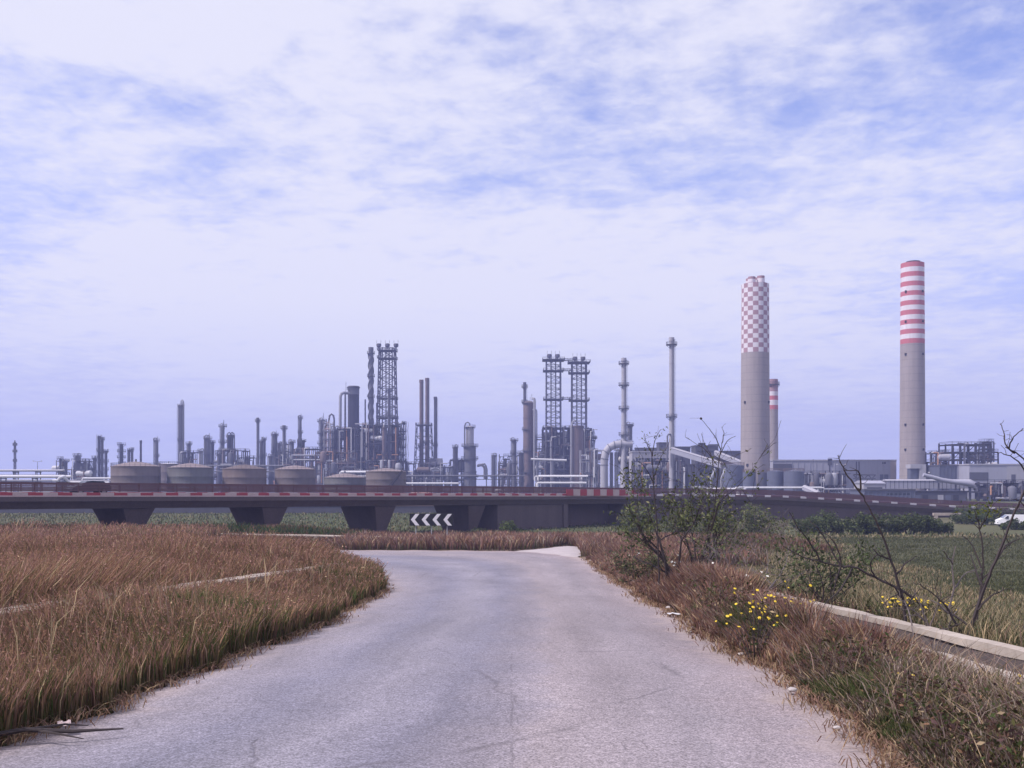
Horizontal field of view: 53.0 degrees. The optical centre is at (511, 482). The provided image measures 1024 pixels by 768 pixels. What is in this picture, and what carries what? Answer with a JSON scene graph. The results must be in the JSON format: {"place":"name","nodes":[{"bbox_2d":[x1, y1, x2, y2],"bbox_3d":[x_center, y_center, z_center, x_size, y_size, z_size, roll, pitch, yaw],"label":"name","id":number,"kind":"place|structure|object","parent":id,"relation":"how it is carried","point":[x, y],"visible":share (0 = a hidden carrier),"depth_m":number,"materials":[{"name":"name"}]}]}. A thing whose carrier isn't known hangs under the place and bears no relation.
{"place":"outdoors","nodes":[
{"label":"outdoors","id":0,"kind":"place"},
{"bbox_2d":[347,386,359,428],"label":"reactor tower","id":1,"kind":"structure","parent":0,"point":[353,407],"depth_m":597.05,"materials":[{"name":"metal"}]},
{"bbox_2d":[0,550,888,767],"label":"road","id":2,"kind":"structure","parent":0,"point":[473,659],"depth_m":9.87,"materials":[{"name":"grey asphalt"}]},
{"bbox_2d":[461,422,477,492],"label":"stepped tower","id":3,"kind":"structure","parent":0,"point":[470,457],"depth_m":595.35,"materials":[{"name":"grey metal"}]},
{"bbox_2d":[0,486,1023,767],"bbox_3d":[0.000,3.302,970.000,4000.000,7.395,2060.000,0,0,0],"label":"ground","id":4,"kind":"structure","parent":0,"point":[986,530],"depth_m":145.32,"materials":[{"name":"soil"}]},
{"bbox_2d":[0,469,64,491],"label":"pipe rack","id":5,"kind":"object","parent":4,"relation":"on","point":[36,471],"visible":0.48,"depth_m":417.82,"materials":[{"name":"grey metal"}]},
{"bbox_2d":[0,475,71,491],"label":"pipe rack","id":6,"kind":"object","parent":4,"relation":"on","point":[5,477],"visible":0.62,"depth_m":397.64,"materials":[{"name":"white metal"}]},
{"bbox_2d":[0,723,123,738],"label":"fallen branch","id":7,"kind":"object","parent":4,"relation":"on","point":[44,729],"visible":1,"depth_m":7.91,"materials":[{"name":"brown wood"}]},
{"bbox_2d":[67,458,93,479],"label":"reactor block","id":8,"kind":"structure","parent":4,"relation":"on","point":[80,471],"depth_m":534.93,"materials":[{"name":"grey paint"}]},
{"bbox_2d":[110,459,160,491],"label":"storage tank","id":9,"kind":"object","parent":4,"relation":"on","point":[135,472],"visible":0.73,"depth_m":323.77,"materials":[{"name":"metal"}]},
{"bbox_2d":[1,565,320,619],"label":"irrigation canal","id":10,"kind":"structure","parent":4,"relation":"on","point":[254,576],"depth_m":22.18,"materials":[{"name":"concrete"}]},
{"bbox_2d":[177,399,184,452],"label":"process column","id":11,"kind":"structure","parent":4,"relation":"on","point":[180,439],"depth_m":598.70,"materials":[{"name":"metal"}]},
{"bbox_2d":[167,461,212,491],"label":"storage tank","id":12,"kind":"object","parent":4,"relation":"on","point":[190,473],"visible":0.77,"depth_m":328.92,"materials":[{"name":"metal"}]},
{"bbox_2d":[0,517,390,746],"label":"dry grass","id":13,"kind":"structure","parent":4,"relation":"on","point":[93,646],"depth_m":15.16,"materials":[{"name":"brown plant"}]},
{"bbox_2d":[203,433,211,466],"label":"process column","id":14,"kind":"structure","parent":4,"relation":"on","point":[207,449],"depth_m":608.47,"materials":[{"name":"metal"}]},
{"bbox_2d":[0,505,435,512],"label":"boundary wall","id":15,"kind":"structure","parent":4,"relation":"on","point":[398,509],"depth_m":231.80,"materials":[{"name":"grey paint"}]},
{"bbox_2d":[220,448,249,486],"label":"process structure","id":16,"kind":"object","parent":4,"relation":"on","point":[230,458],"visible":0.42,"depth_m":569.99,"materials":[{"name":"paint"}]},
{"bbox_2d":[222,462,266,492],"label":"storage tank","id":17,"kind":"object","parent":4,"relation":"on","point":[244,474],"visible":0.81,"depth_m":334.15,"materials":[{"name":"beige metal"}]},
{"bbox_2d":[273,449,297,492],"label":"process structure","id":18,"kind":"object","parent":4,"relation":"on","point":[283,462],"visible":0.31,"depth_m":564.93,"materials":[{"name":"grey paint"}]},
{"bbox_2d":[274,463,315,492],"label":"storage tank","id":19,"kind":"object","parent":4,"relation":"on","point":[294,474],"visible":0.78,"depth_m":339.38,"materials":[{"name":"metal"}]},
{"bbox_2d":[293,447,321,467],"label":"process structure","id":20,"kind":"object","parent":4,"relation":"on","point":[300,450],"visible":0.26,"depth_m":578.89,"materials":[{"name":"paint"}]},
{"bbox_2d":[322,420,333,476],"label":"process structure","id":21,"kind":"object","parent":4,"relation":"on","point":[325,432],"visible":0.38,"depth_m":586.29,"materials":[{"name":"metal"}]},
{"bbox_2d":[314,450,358,492],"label":"process structure","id":22,"kind":"object","parent":4,"relation":"on","point":[337,465],"visible":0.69,"depth_m":553.89,"materials":[{"name":"metal"}]},
{"bbox_2d":[324,471,365,492],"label":"storage tank","id":23,"kind":"object","parent":4,"relation":"on","point":[344,478],"visible":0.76,"depth_m":339.52,"materials":[{"name":"metal"}]},
{"bbox_2d":[337,427,363,473],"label":"process structure","id":24,"kind":"object","parent":4,"relation":"on","point":[347,437],"visible":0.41,"depth_m":577.79,"materials":[{"name":"paint"}]},
{"bbox_2d":[339,391,349,449],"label":"gooseneck pipe","id":25,"kind":"object","parent":24,"relation":"attached to","point":[345,393],"visible":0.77,"depth_m":589.22,"materials":[{"name":"metal"}]},
{"bbox_2d":[367,347,374,427],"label":"flue stack","id":26,"kind":"object","parent":4,"relation":"on","point":[370,376],"visible":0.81,"depth_m":598.83,"materials":[{"name":"metal"}]},
{"bbox_2d":[355,422,402,473],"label":"process structure","id":27,"kind":"object","parent":4,"relation":"on","point":[372,439],"visible":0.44,"depth_m":578.00,"materials":[{"name":"paint"}]},
{"bbox_2d":[366,466,406,492],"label":"storage tank","id":28,"kind":"object","parent":4,"relation":"on","point":[387,476],"visible":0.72,"depth_m":329.41,"materials":[{"name":"metal"}]},
{"bbox_2d":[376,340,398,447],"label":"lattice tower","id":29,"kind":"structure","parent":4,"relation":"on","point":[387,348],"depth_m":603.85,"materials":[{"name":"grey metal"}]},
{"bbox_2d":[365,459,409,492],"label":"process structure","id":30,"kind":"object","parent":4,"relation":"on","point":[390,463],"visible":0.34,"depth_m":555.83,"materials":[{"name":"paint"}]},
{"bbox_2d":[392,421,408,469],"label":"process structure","id":31,"kind":"object","parent":4,"relation":"on","point":[401,449],"visible":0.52,"depth_m":587.81,"materials":[{"name":"grey paint"}]},
{"bbox_2d":[417,380,424,466],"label":"flue stack","id":32,"kind":"object","parent":4,"relation":"on","point":[421,407],"visible":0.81,"depth_m":598.99,"materials":[{"name":"metal"}]},
{"bbox_2d":[0,522,842,552],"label":"bank weeds","id":33,"kind":"object","parent":4,"relation":"on","point":[301,528],"visible":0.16,"depth_m":95.02,"materials":[{"name":"green plant"}]},
{"bbox_2d":[414,423,433,469],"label":"bracing frame","id":34,"kind":"object","parent":4,"relation":"on","point":[416,430],"visible":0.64,"depth_m":597.42,"materials":[{"name":"grey paint"}]},
{"bbox_2d":[407,461,447,492],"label":"process structure","id":35,"kind":"object","parent":4,"relation":"on","point":[428,469],"visible":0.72,"depth_m":573.83,"materials":[{"name":"grey paint"}]},
{"bbox_2d":[424,378,430,485],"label":"flue stack","id":36,"kind":"object","parent":4,"relation":"on","point":[427,441],"visible":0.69,"depth_m":602.96,"materials":[{"name":"metal"}]},
{"bbox_2d":[410,513,452,534],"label":"chevron sign","id":37,"kind":"object","parent":4,"relation":"on","point":[431,520],"visible":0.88,"depth_m":88.00,"materials":[{"name":"metal"}]},
{"bbox_2d":[406,475,523,492],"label":"pipe rack","id":38,"kind":"object","parent":4,"relation":"on","point":[452,476],"visible":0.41,"depth_m":497.80,"materials":[{"name":"grey metal"}]},
{"bbox_2d":[495,461,515,491],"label":"process structure","id":39,"kind":"object","parent":4,"relation":"on","point":[507,472],"visible":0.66,"depth_m":585.93,"materials":[{"name":"grey paint"}]},
{"bbox_2d":[0,529,1023,767],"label":"dry weeds","id":40,"kind":"object","parent":4,"relation":"on","point":[937,711],"visible":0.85,"depth_m":11.01,"materials":[{"name":"brown plant"}]},
{"bbox_2d":[0,482,1023,531],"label":"overpass","id":41,"kind":"object","parent":4,"relation":"on","point":[536,507],"visible":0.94,"depth_m":141.14,"materials":[{"name":"concrete"}]},
{"bbox_2d":[510,437,517,489],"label":"process column","id":42,"kind":"structure","parent":4,"relation":"on","point":[513,483],"depth_m":598.98,"materials":[{"name":"metal"}]},
{"bbox_2d":[522,400,533,486],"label":"process column","id":43,"kind":"structure","parent":4,"relation":"on","point":[527,430],"depth_m":597.25,"materials":[{"name":"metal"}]},
{"bbox_2d":[531,397,536,479],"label":"side pipe","id":44,"kind":"object","parent":43,"relation":"attached to","point":[534,431],"visible":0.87,"depth_m":591.57,"materials":[{"name":"metal"}]},
{"bbox_2d":[535,437,547,486],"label":"process structure","id":45,"kind":"object","parent":4,"relation":"on","point":[539,452],"visible":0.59,"depth_m":585.81,"materials":[{"name":"grey paint"}]},
{"bbox_2d":[519,546,580,556],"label":"gravel path","id":46,"kind":"structure","parent":4,"relation":"on","point":[572,551],"depth_m":74.56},
{"bbox_2d":[542,351,564,431],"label":"lattice tower","id":47,"kind":"structure","parent":4,"relation":"on","point":[551,370],"depth_m":599.29,"materials":[{"name":"grey metal"}]},
{"bbox_2d":[540,425,569,486],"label":"process structure","id":48,"kind":"object","parent":4,"relation":"on","point":[556,444],"visible":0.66,"depth_m":582.00,"materials":[{"name":"paint"}]},
{"bbox_2d":[534,475,587,486],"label":"pipe rack","id":49,"kind":"object","parent":4,"relation":"on","point":[561,480],"visible":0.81,"depth_m":447.71,"materials":[{"name":"white metal"}]},
{"bbox_2d":[570,420,583,486],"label":"process column","id":50,"kind":"structure","parent":4,"relation":"on","point":[576,438],"depth_m":575.14,"materials":[{"name":"metal"}]},
{"bbox_2d":[568,357,590,436],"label":"lattice tower","id":51,"kind":"structure","parent":4,"relation":"on","point":[576,373],"depth_m":598.43,"materials":[{"name":"grey metal"}]},
{"bbox_2d":[583,428,597,485],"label":"process structure","id":52,"kind":"object","parent":4,"relation":"on","point":[587,443],"visible":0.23,"depth_m":589.88,"materials":[{"name":"paint"}]},
{"bbox_2d":[579,448,602,487],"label":"process structure","id":53,"kind":"object","parent":4,"relation":"on","point":[591,466],"visible":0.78,"depth_m":554.97,"materials":[{"name":"metal"}]},
{"bbox_2d":[618,358,628,489],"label":"flue stack","id":54,"kind":"object","parent":4,"relation":"on","point":[623,433],"visible":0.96,"depth_m":518.82,"materials":[{"name":"grey paint"}]},
{"bbox_2d":[600,440,632,489],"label":"arched duct","id":55,"kind":"object","parent":54,"relation":"attached to","point":[609,448],"visible":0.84,"depth_m":518.73,"materials":[{"name":"metal"}]},
{"bbox_2d":[600,542,676,582],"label":"shrub","id":56,"kind":"object","parent":4,"relation":"on","point":[653,561],"visible":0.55,"depth_m":30.90,"materials":[{"name":"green plant"}]},
{"bbox_2d":[618,501,663,532],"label":"bush","id":57,"kind":"object","parent":4,"relation":"on","point":[630,522],"visible":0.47,"depth_m":124.72,"materials":[{"name":"green plant"}]},
{"bbox_2d":[628,448,668,489],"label":"industrial building","id":58,"kind":"structure","parent":4,"relation":"on","point":[635,454],"depth_m":500.00,"materials":[{"name":"grey paint"}]},
{"bbox_2d":[635,426,670,584],"bbox_3d":[3.528,0.816,25.463,1.028,4.425,0.804,0,0,0],"label":"bare shrub","id":59,"kind":"object","parent":4,"relation":"on","point":[660,459],"visible":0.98,"depth_m":25.49,"materials":[{"name":"brown plant"}]},
{"bbox_2d":[631,458,685,493],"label":"process structure","id":60,"kind":"object","parent":4,"relation":"on","point":[659,478],"visible":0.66,"depth_m":479.83,"materials":[{"name":"paint"}]},
{"bbox_2d":[666,337,676,493],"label":"flue stack","id":61,"kind":"object","parent":4,"relation":"on","point":[672,345],"visible":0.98,"depth_m":479.08,"materials":[{"name":"grey paint"}]},
{"bbox_2d":[661,510,703,533],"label":"bush","id":62,"kind":"object","parent":4,"relation":"on","point":[674,527],"visible":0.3,"depth_m":127.55,"materials":[{"name":"green plant"}]},
{"bbox_2d":[603,422,780,580],"bbox_3d":[4.705,0.788,26.259,4.584,4.529,3.030,0,0,24],"label":"tree","id":63,"kind":"object","parent":4,"relation":"on","point":[644,540],"visible":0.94,"depth_m":26.47,"materials":[{"name":"green plant"}]},
{"bbox_2d":[671,447,723,493],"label":"conveyor gallery","id":64,"kind":"object","parent":4,"relation":"on","point":[685,454],"visible":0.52,"depth_m":463.40,"materials":[{"name":"grey paint"}]},
{"bbox_2d":[643,447,767,565],"bbox_3d":[5.105,1.087,27.890,3.247,4.030,3.248,0,0,0],"label":"tree","id":65,"kind":"object","parent":4,"relation":"on","point":[705,526],"visible":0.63,"depth_m":27.49,"materials":[{"name":"green plant"}]},
{"bbox_2d":[685,417,734,563],"bbox_3d":[5.277,0.693,27.080,1.354,4.798,0.633,0,0,0],"label":"bare shrub","id":66,"kind":"object","parent":4,"relation":"on","point":[715,436],"visible":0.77,"depth_m":26.99,"materials":[{"name":"brown plant"}]},
{"bbox_2d":[721,462,744,494],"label":"silo","id":67,"kind":"object","parent":4,"relation":"on","point":[738,471],"visible":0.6,"depth_m":435.56,"materials":[{"name":"metal"}]},
{"bbox_2d":[715,605,778,661],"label":"flowering plant","id":68,"kind":"object","parent":4,"relation":"on","point":[760,628],"visible":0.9,"depth_m":12.81,"materials":[{"name":"green plant"}]},
{"bbox_2d":[678,493,824,590],"bbox_3d":[5.664,1.621,24.728,3.350,2.691,3.842,0,0,0],"label":"shrub","id":69,"kind":"object","parent":4,"relation":"on","point":[744,545],"visible":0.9,"depth_m":25.08,"materials":[{"name":"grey plant"}]},
{"bbox_2d":[741,275,769,494],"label":"chimney","id":70,"kind":"object","parent":4,"relation":"on","point":[755,402],"visible":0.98,"depth_m":444.76,"materials":[{"name":"concrete"}]},
{"bbox_2d":[732,502,778,534],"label":"bush","id":71,"kind":"object","parent":4,"relation":"on","point":[750,520],"visible":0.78,"depth_m":121.63,"materials":[{"name":"green plant"}]},
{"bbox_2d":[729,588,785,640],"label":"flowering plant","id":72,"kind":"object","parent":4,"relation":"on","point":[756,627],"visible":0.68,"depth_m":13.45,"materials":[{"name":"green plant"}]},
{"bbox_2d":[770,379,779,459],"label":"chimney","id":73,"kind":"object","parent":4,"relation":"on","point":[774,384],"visible":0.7,"depth_m":497.60,"materials":[{"name":"concrete"}]},
{"bbox_2d":[767,468,783,491],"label":"silo","id":74,"kind":"object","parent":4,"relation":"on","point":[775,477],"visible":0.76,"depth_m":427.19,"materials":[{"name":"metal"}]},
{"bbox_2d":[784,468,803,495],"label":"silo","id":75,"kind":"object","parent":4,"relation":"on","point":[793,477],"visible":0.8,"depth_m":421.55,"materials":[{"name":"metal"}]},
{"bbox_2d":[790,514,829,534],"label":"bush","id":76,"kind":"object","parent":4,"relation":"on","point":[816,522],"visible":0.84,"depth_m":133.21,"materials":[{"name":"green plant"}]},
{"bbox_2d":[811,509,843,533],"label":"bush","id":77,"kind":"object","parent":4,"relation":"on","point":[835,524],"visible":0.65,"depth_m":136.47,"materials":[{"name":"green plant"}]},
{"bbox_2d":[804,471,850,497],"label":"process structure","id":78,"kind":"object","parent":4,"relation":"on","point":[829,480],"visible":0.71,"depth_m":434.59,"materials":[{"name":"paint"}]},
{"bbox_2d":[770,459,896,492],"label":"turbine hall","id":79,"kind":"structure","parent":4,"relation":"on","point":[883,469],"depth_m":470.00,"materials":[{"name":"grey paint"}]},
{"bbox_2d":[765,528,902,601],"bbox_3d":[6.809,1.930,22.462,3.317,1.856,2.038,0,0,-17],"label":"shrub","id":80,"kind":"object","parent":4,"relation":"on","point":[833,576],"visible":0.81,"depth_m":22.52,"materials":[{"name":"green plant"}]},
{"bbox_2d":[839,511,878,534],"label":"bush","id":81,"kind":"object","parent":4,"relation":"on","point":[866,524],"visible":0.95,"depth_m":134.12,"materials":[{"name":"green plant"}]},
{"bbox_2d":[783,512,937,617],"bbox_3d":[6.283,1.664,17.997,3.059,2.300,0.762,0,0,0],"label":"bare shrub","id":82,"kind":"object","parent":4,"relation":"on","point":[839,565],"visible":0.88,"depth_m":17.99,"materials":[{"name":"brown plant"}]},
{"bbox_2d":[708,534,1023,646],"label":"pasture grass","id":83,"kind":"structure","parent":4,"relation":"on","point":[1003,629],"depth_m":46.93,"materials":[{"name":"green plant"}]},
{"bbox_2d":[854,481,884,488],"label":"annex","id":84,"kind":"object","parent":4,"relation":"on","point":[874,485],"visible":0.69,"depth_m":360.00,"materials":[{"name":"grey metal"}]},
{"bbox_2d":[860,512,898,533],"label":"bush","id":85,"kind":"object","parent":4,"relation":"on","point":[886,526],"visible":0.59,"depth_m":135.95,"materials":[{"name":"green plant"}]},
{"bbox_2d":[836,444,925,621],"bbox_3d":[6.061,0.986,16.952,1.640,3.239,0.436,0,0,-8],"label":"bare shrub","id":86,"kind":"object","parent":4,"relation":"on","point":[901,595],"visible":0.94,"depth_m":16.99,"materials":[{"name":"brown plant"}]},
{"bbox_2d":[773,592,1023,683],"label":"irrigation canal","id":87,"kind":"structure","parent":4,"relation":"on","point":[969,640],"depth_m":14.64,"materials":[{"name":"concrete"}]},
{"bbox_2d":[890,511,925,533],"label":"bush","id":88,"kind":"object","parent":4,"relation":"on","point":[914,523],"visible":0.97,"depth_m":135.21,"materials":[{"name":"green plant"}]},
{"bbox_2d":[899,260,925,489],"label":"chimney","id":89,"kind":"object","parent":4,"relation":"on","point":[912,362],"visible":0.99,"depth_m":450.66,"materials":[{"name":"concrete"}]},
{"bbox_2d":[882,479,972,490],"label":"conveyor gallery","id":90,"kind":"object","parent":4,"relation":"on","point":[928,484],"visible":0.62,"depth_m":388.00,"materials":[{"name":"grey paint"}]},
{"bbox_2d":[926,450,950,489],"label":"process structure","id":91,"kind":"object","parent":4,"relation":"on","point":[939,456],"visible":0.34,"depth_m":449.77,"materials":[{"name":"grey paint"}]},
{"bbox_2d":[926,518,953,533],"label":"bush","id":92,"kind":"object","parent":4,"relation":"on","point":[945,527],"visible":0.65,"depth_m":137.84,"materials":[{"name":"green plant"}]},
{"bbox_2d":[915,490,968,502],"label":"workshop row","id":93,"kind":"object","parent":4,"relation":"on","point":[953,495],"visible":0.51,"depth_m":345.00,"materials":[{"name":"grey paint"}]},
{"bbox_2d":[926,465,958,490],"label":"boiler house","id":94,"kind":"structure","parent":4,"relation":"on","point":[947,471],"depth_m":440.00,"materials":[{"name":"metal"}]},
{"bbox_2d":[922,473,977,500],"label":"curved conveyor","id":95,"kind":"object","parent":4,"relation":"on","point":[971,484],"visible":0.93,"depth_m":383.31,"materials":[{"name":"grey metal"}]},
{"bbox_2d":[897,587,1020,641],"bbox_3d":[6.953,2.215,15.963,1.926,1.217,0.536,0,0,9],"label":"bare shrub","id":96,"kind":"object","parent":4,"relation":"on","point":[925,620],"visible":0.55,"depth_m":15.98,"materials":[{"name":"brown plant"}]},
{"bbox_2d":[912,490,1023,634],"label":"bare shrub","id":97,"kind":"object","parent":4,"relation":"on","point":[979,605],"visible":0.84,"depth_m":15.48,"materials":[{"name":"brown plant"}]},
{"bbox_2d":[938,441,998,464],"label":"process structure","id":98,"kind":"object","parent":4,"relation":"on","point":[975,457],"visible":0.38,"depth_m":452.94,"materials":[{"name":"paint"}]},
{"bbox_2d":[961,511,999,524],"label":"bush","id":99,"kind":"object","parent":4,"relation":"on","point":[982,515],"visible":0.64,"depth_m":167.42,"materials":[{"name":"green plant"}]},
{"bbox_2d":[955,497,1008,625],"bbox_3d":[7.424,1.430,16.215,0.805,2.406,0.538,0,0,0],"label":"bare shrub","id":100,"kind":"object","parent":4,"relation":"on","point":[979,527],"visible":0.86,"depth_m":16.19,"materials":[{"name":"plant"}]},
{"bbox_2d":[970,480,1023,500],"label":"process structure","id":101,"kind":"object","parent":4,"relation":"on","point":[1004,491],"visible":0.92,"depth_m":373.04,"materials":[{"name":"paint"}]},
{"bbox_2d":[0,512,1023,537],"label":"meadow grass","id":102,"kind":"structure","parent":0,"point":[192,514],"depth_m":172.97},
{"bbox_2d":[0,0,1023,485],"label":"sky","id":103,"kind":"structure","parent":0,"point":[219,207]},
{"bbox_2d":[683,464,719,493],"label":"mill building","id":104,"kind":"structure","parent":0,"point":[688,467],"depth_m":480.00,"materials":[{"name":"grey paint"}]},
{"bbox_2d":[691,443,716,463],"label":"transfer tower","id":105,"kind":"structure","parent":0,"point":[695,449],"depth_m":500.00,"materials":[{"name":"grey metal"}]},
{"bbox_2d":[849,489,915,502],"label":"long shed","id":106,"kind":"structure","parent":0,"point":[906,493],"depth_m":330.00,"materials":[{"name":"metal"}]},
{"bbox_2d":[906,464,925,478],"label":"building","id":107,"kind":"structure","parent":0,"point":[915,471],"depth_m":431.00,"materials":[{"name":"concrete"}]},
{"bbox_2d":[950,464,1023,498],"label":"box building","id":108,"kind":"structure","parent":0,"point":[984,473],"depth_m":430.00,"materials":[{"name":"grey paint"}]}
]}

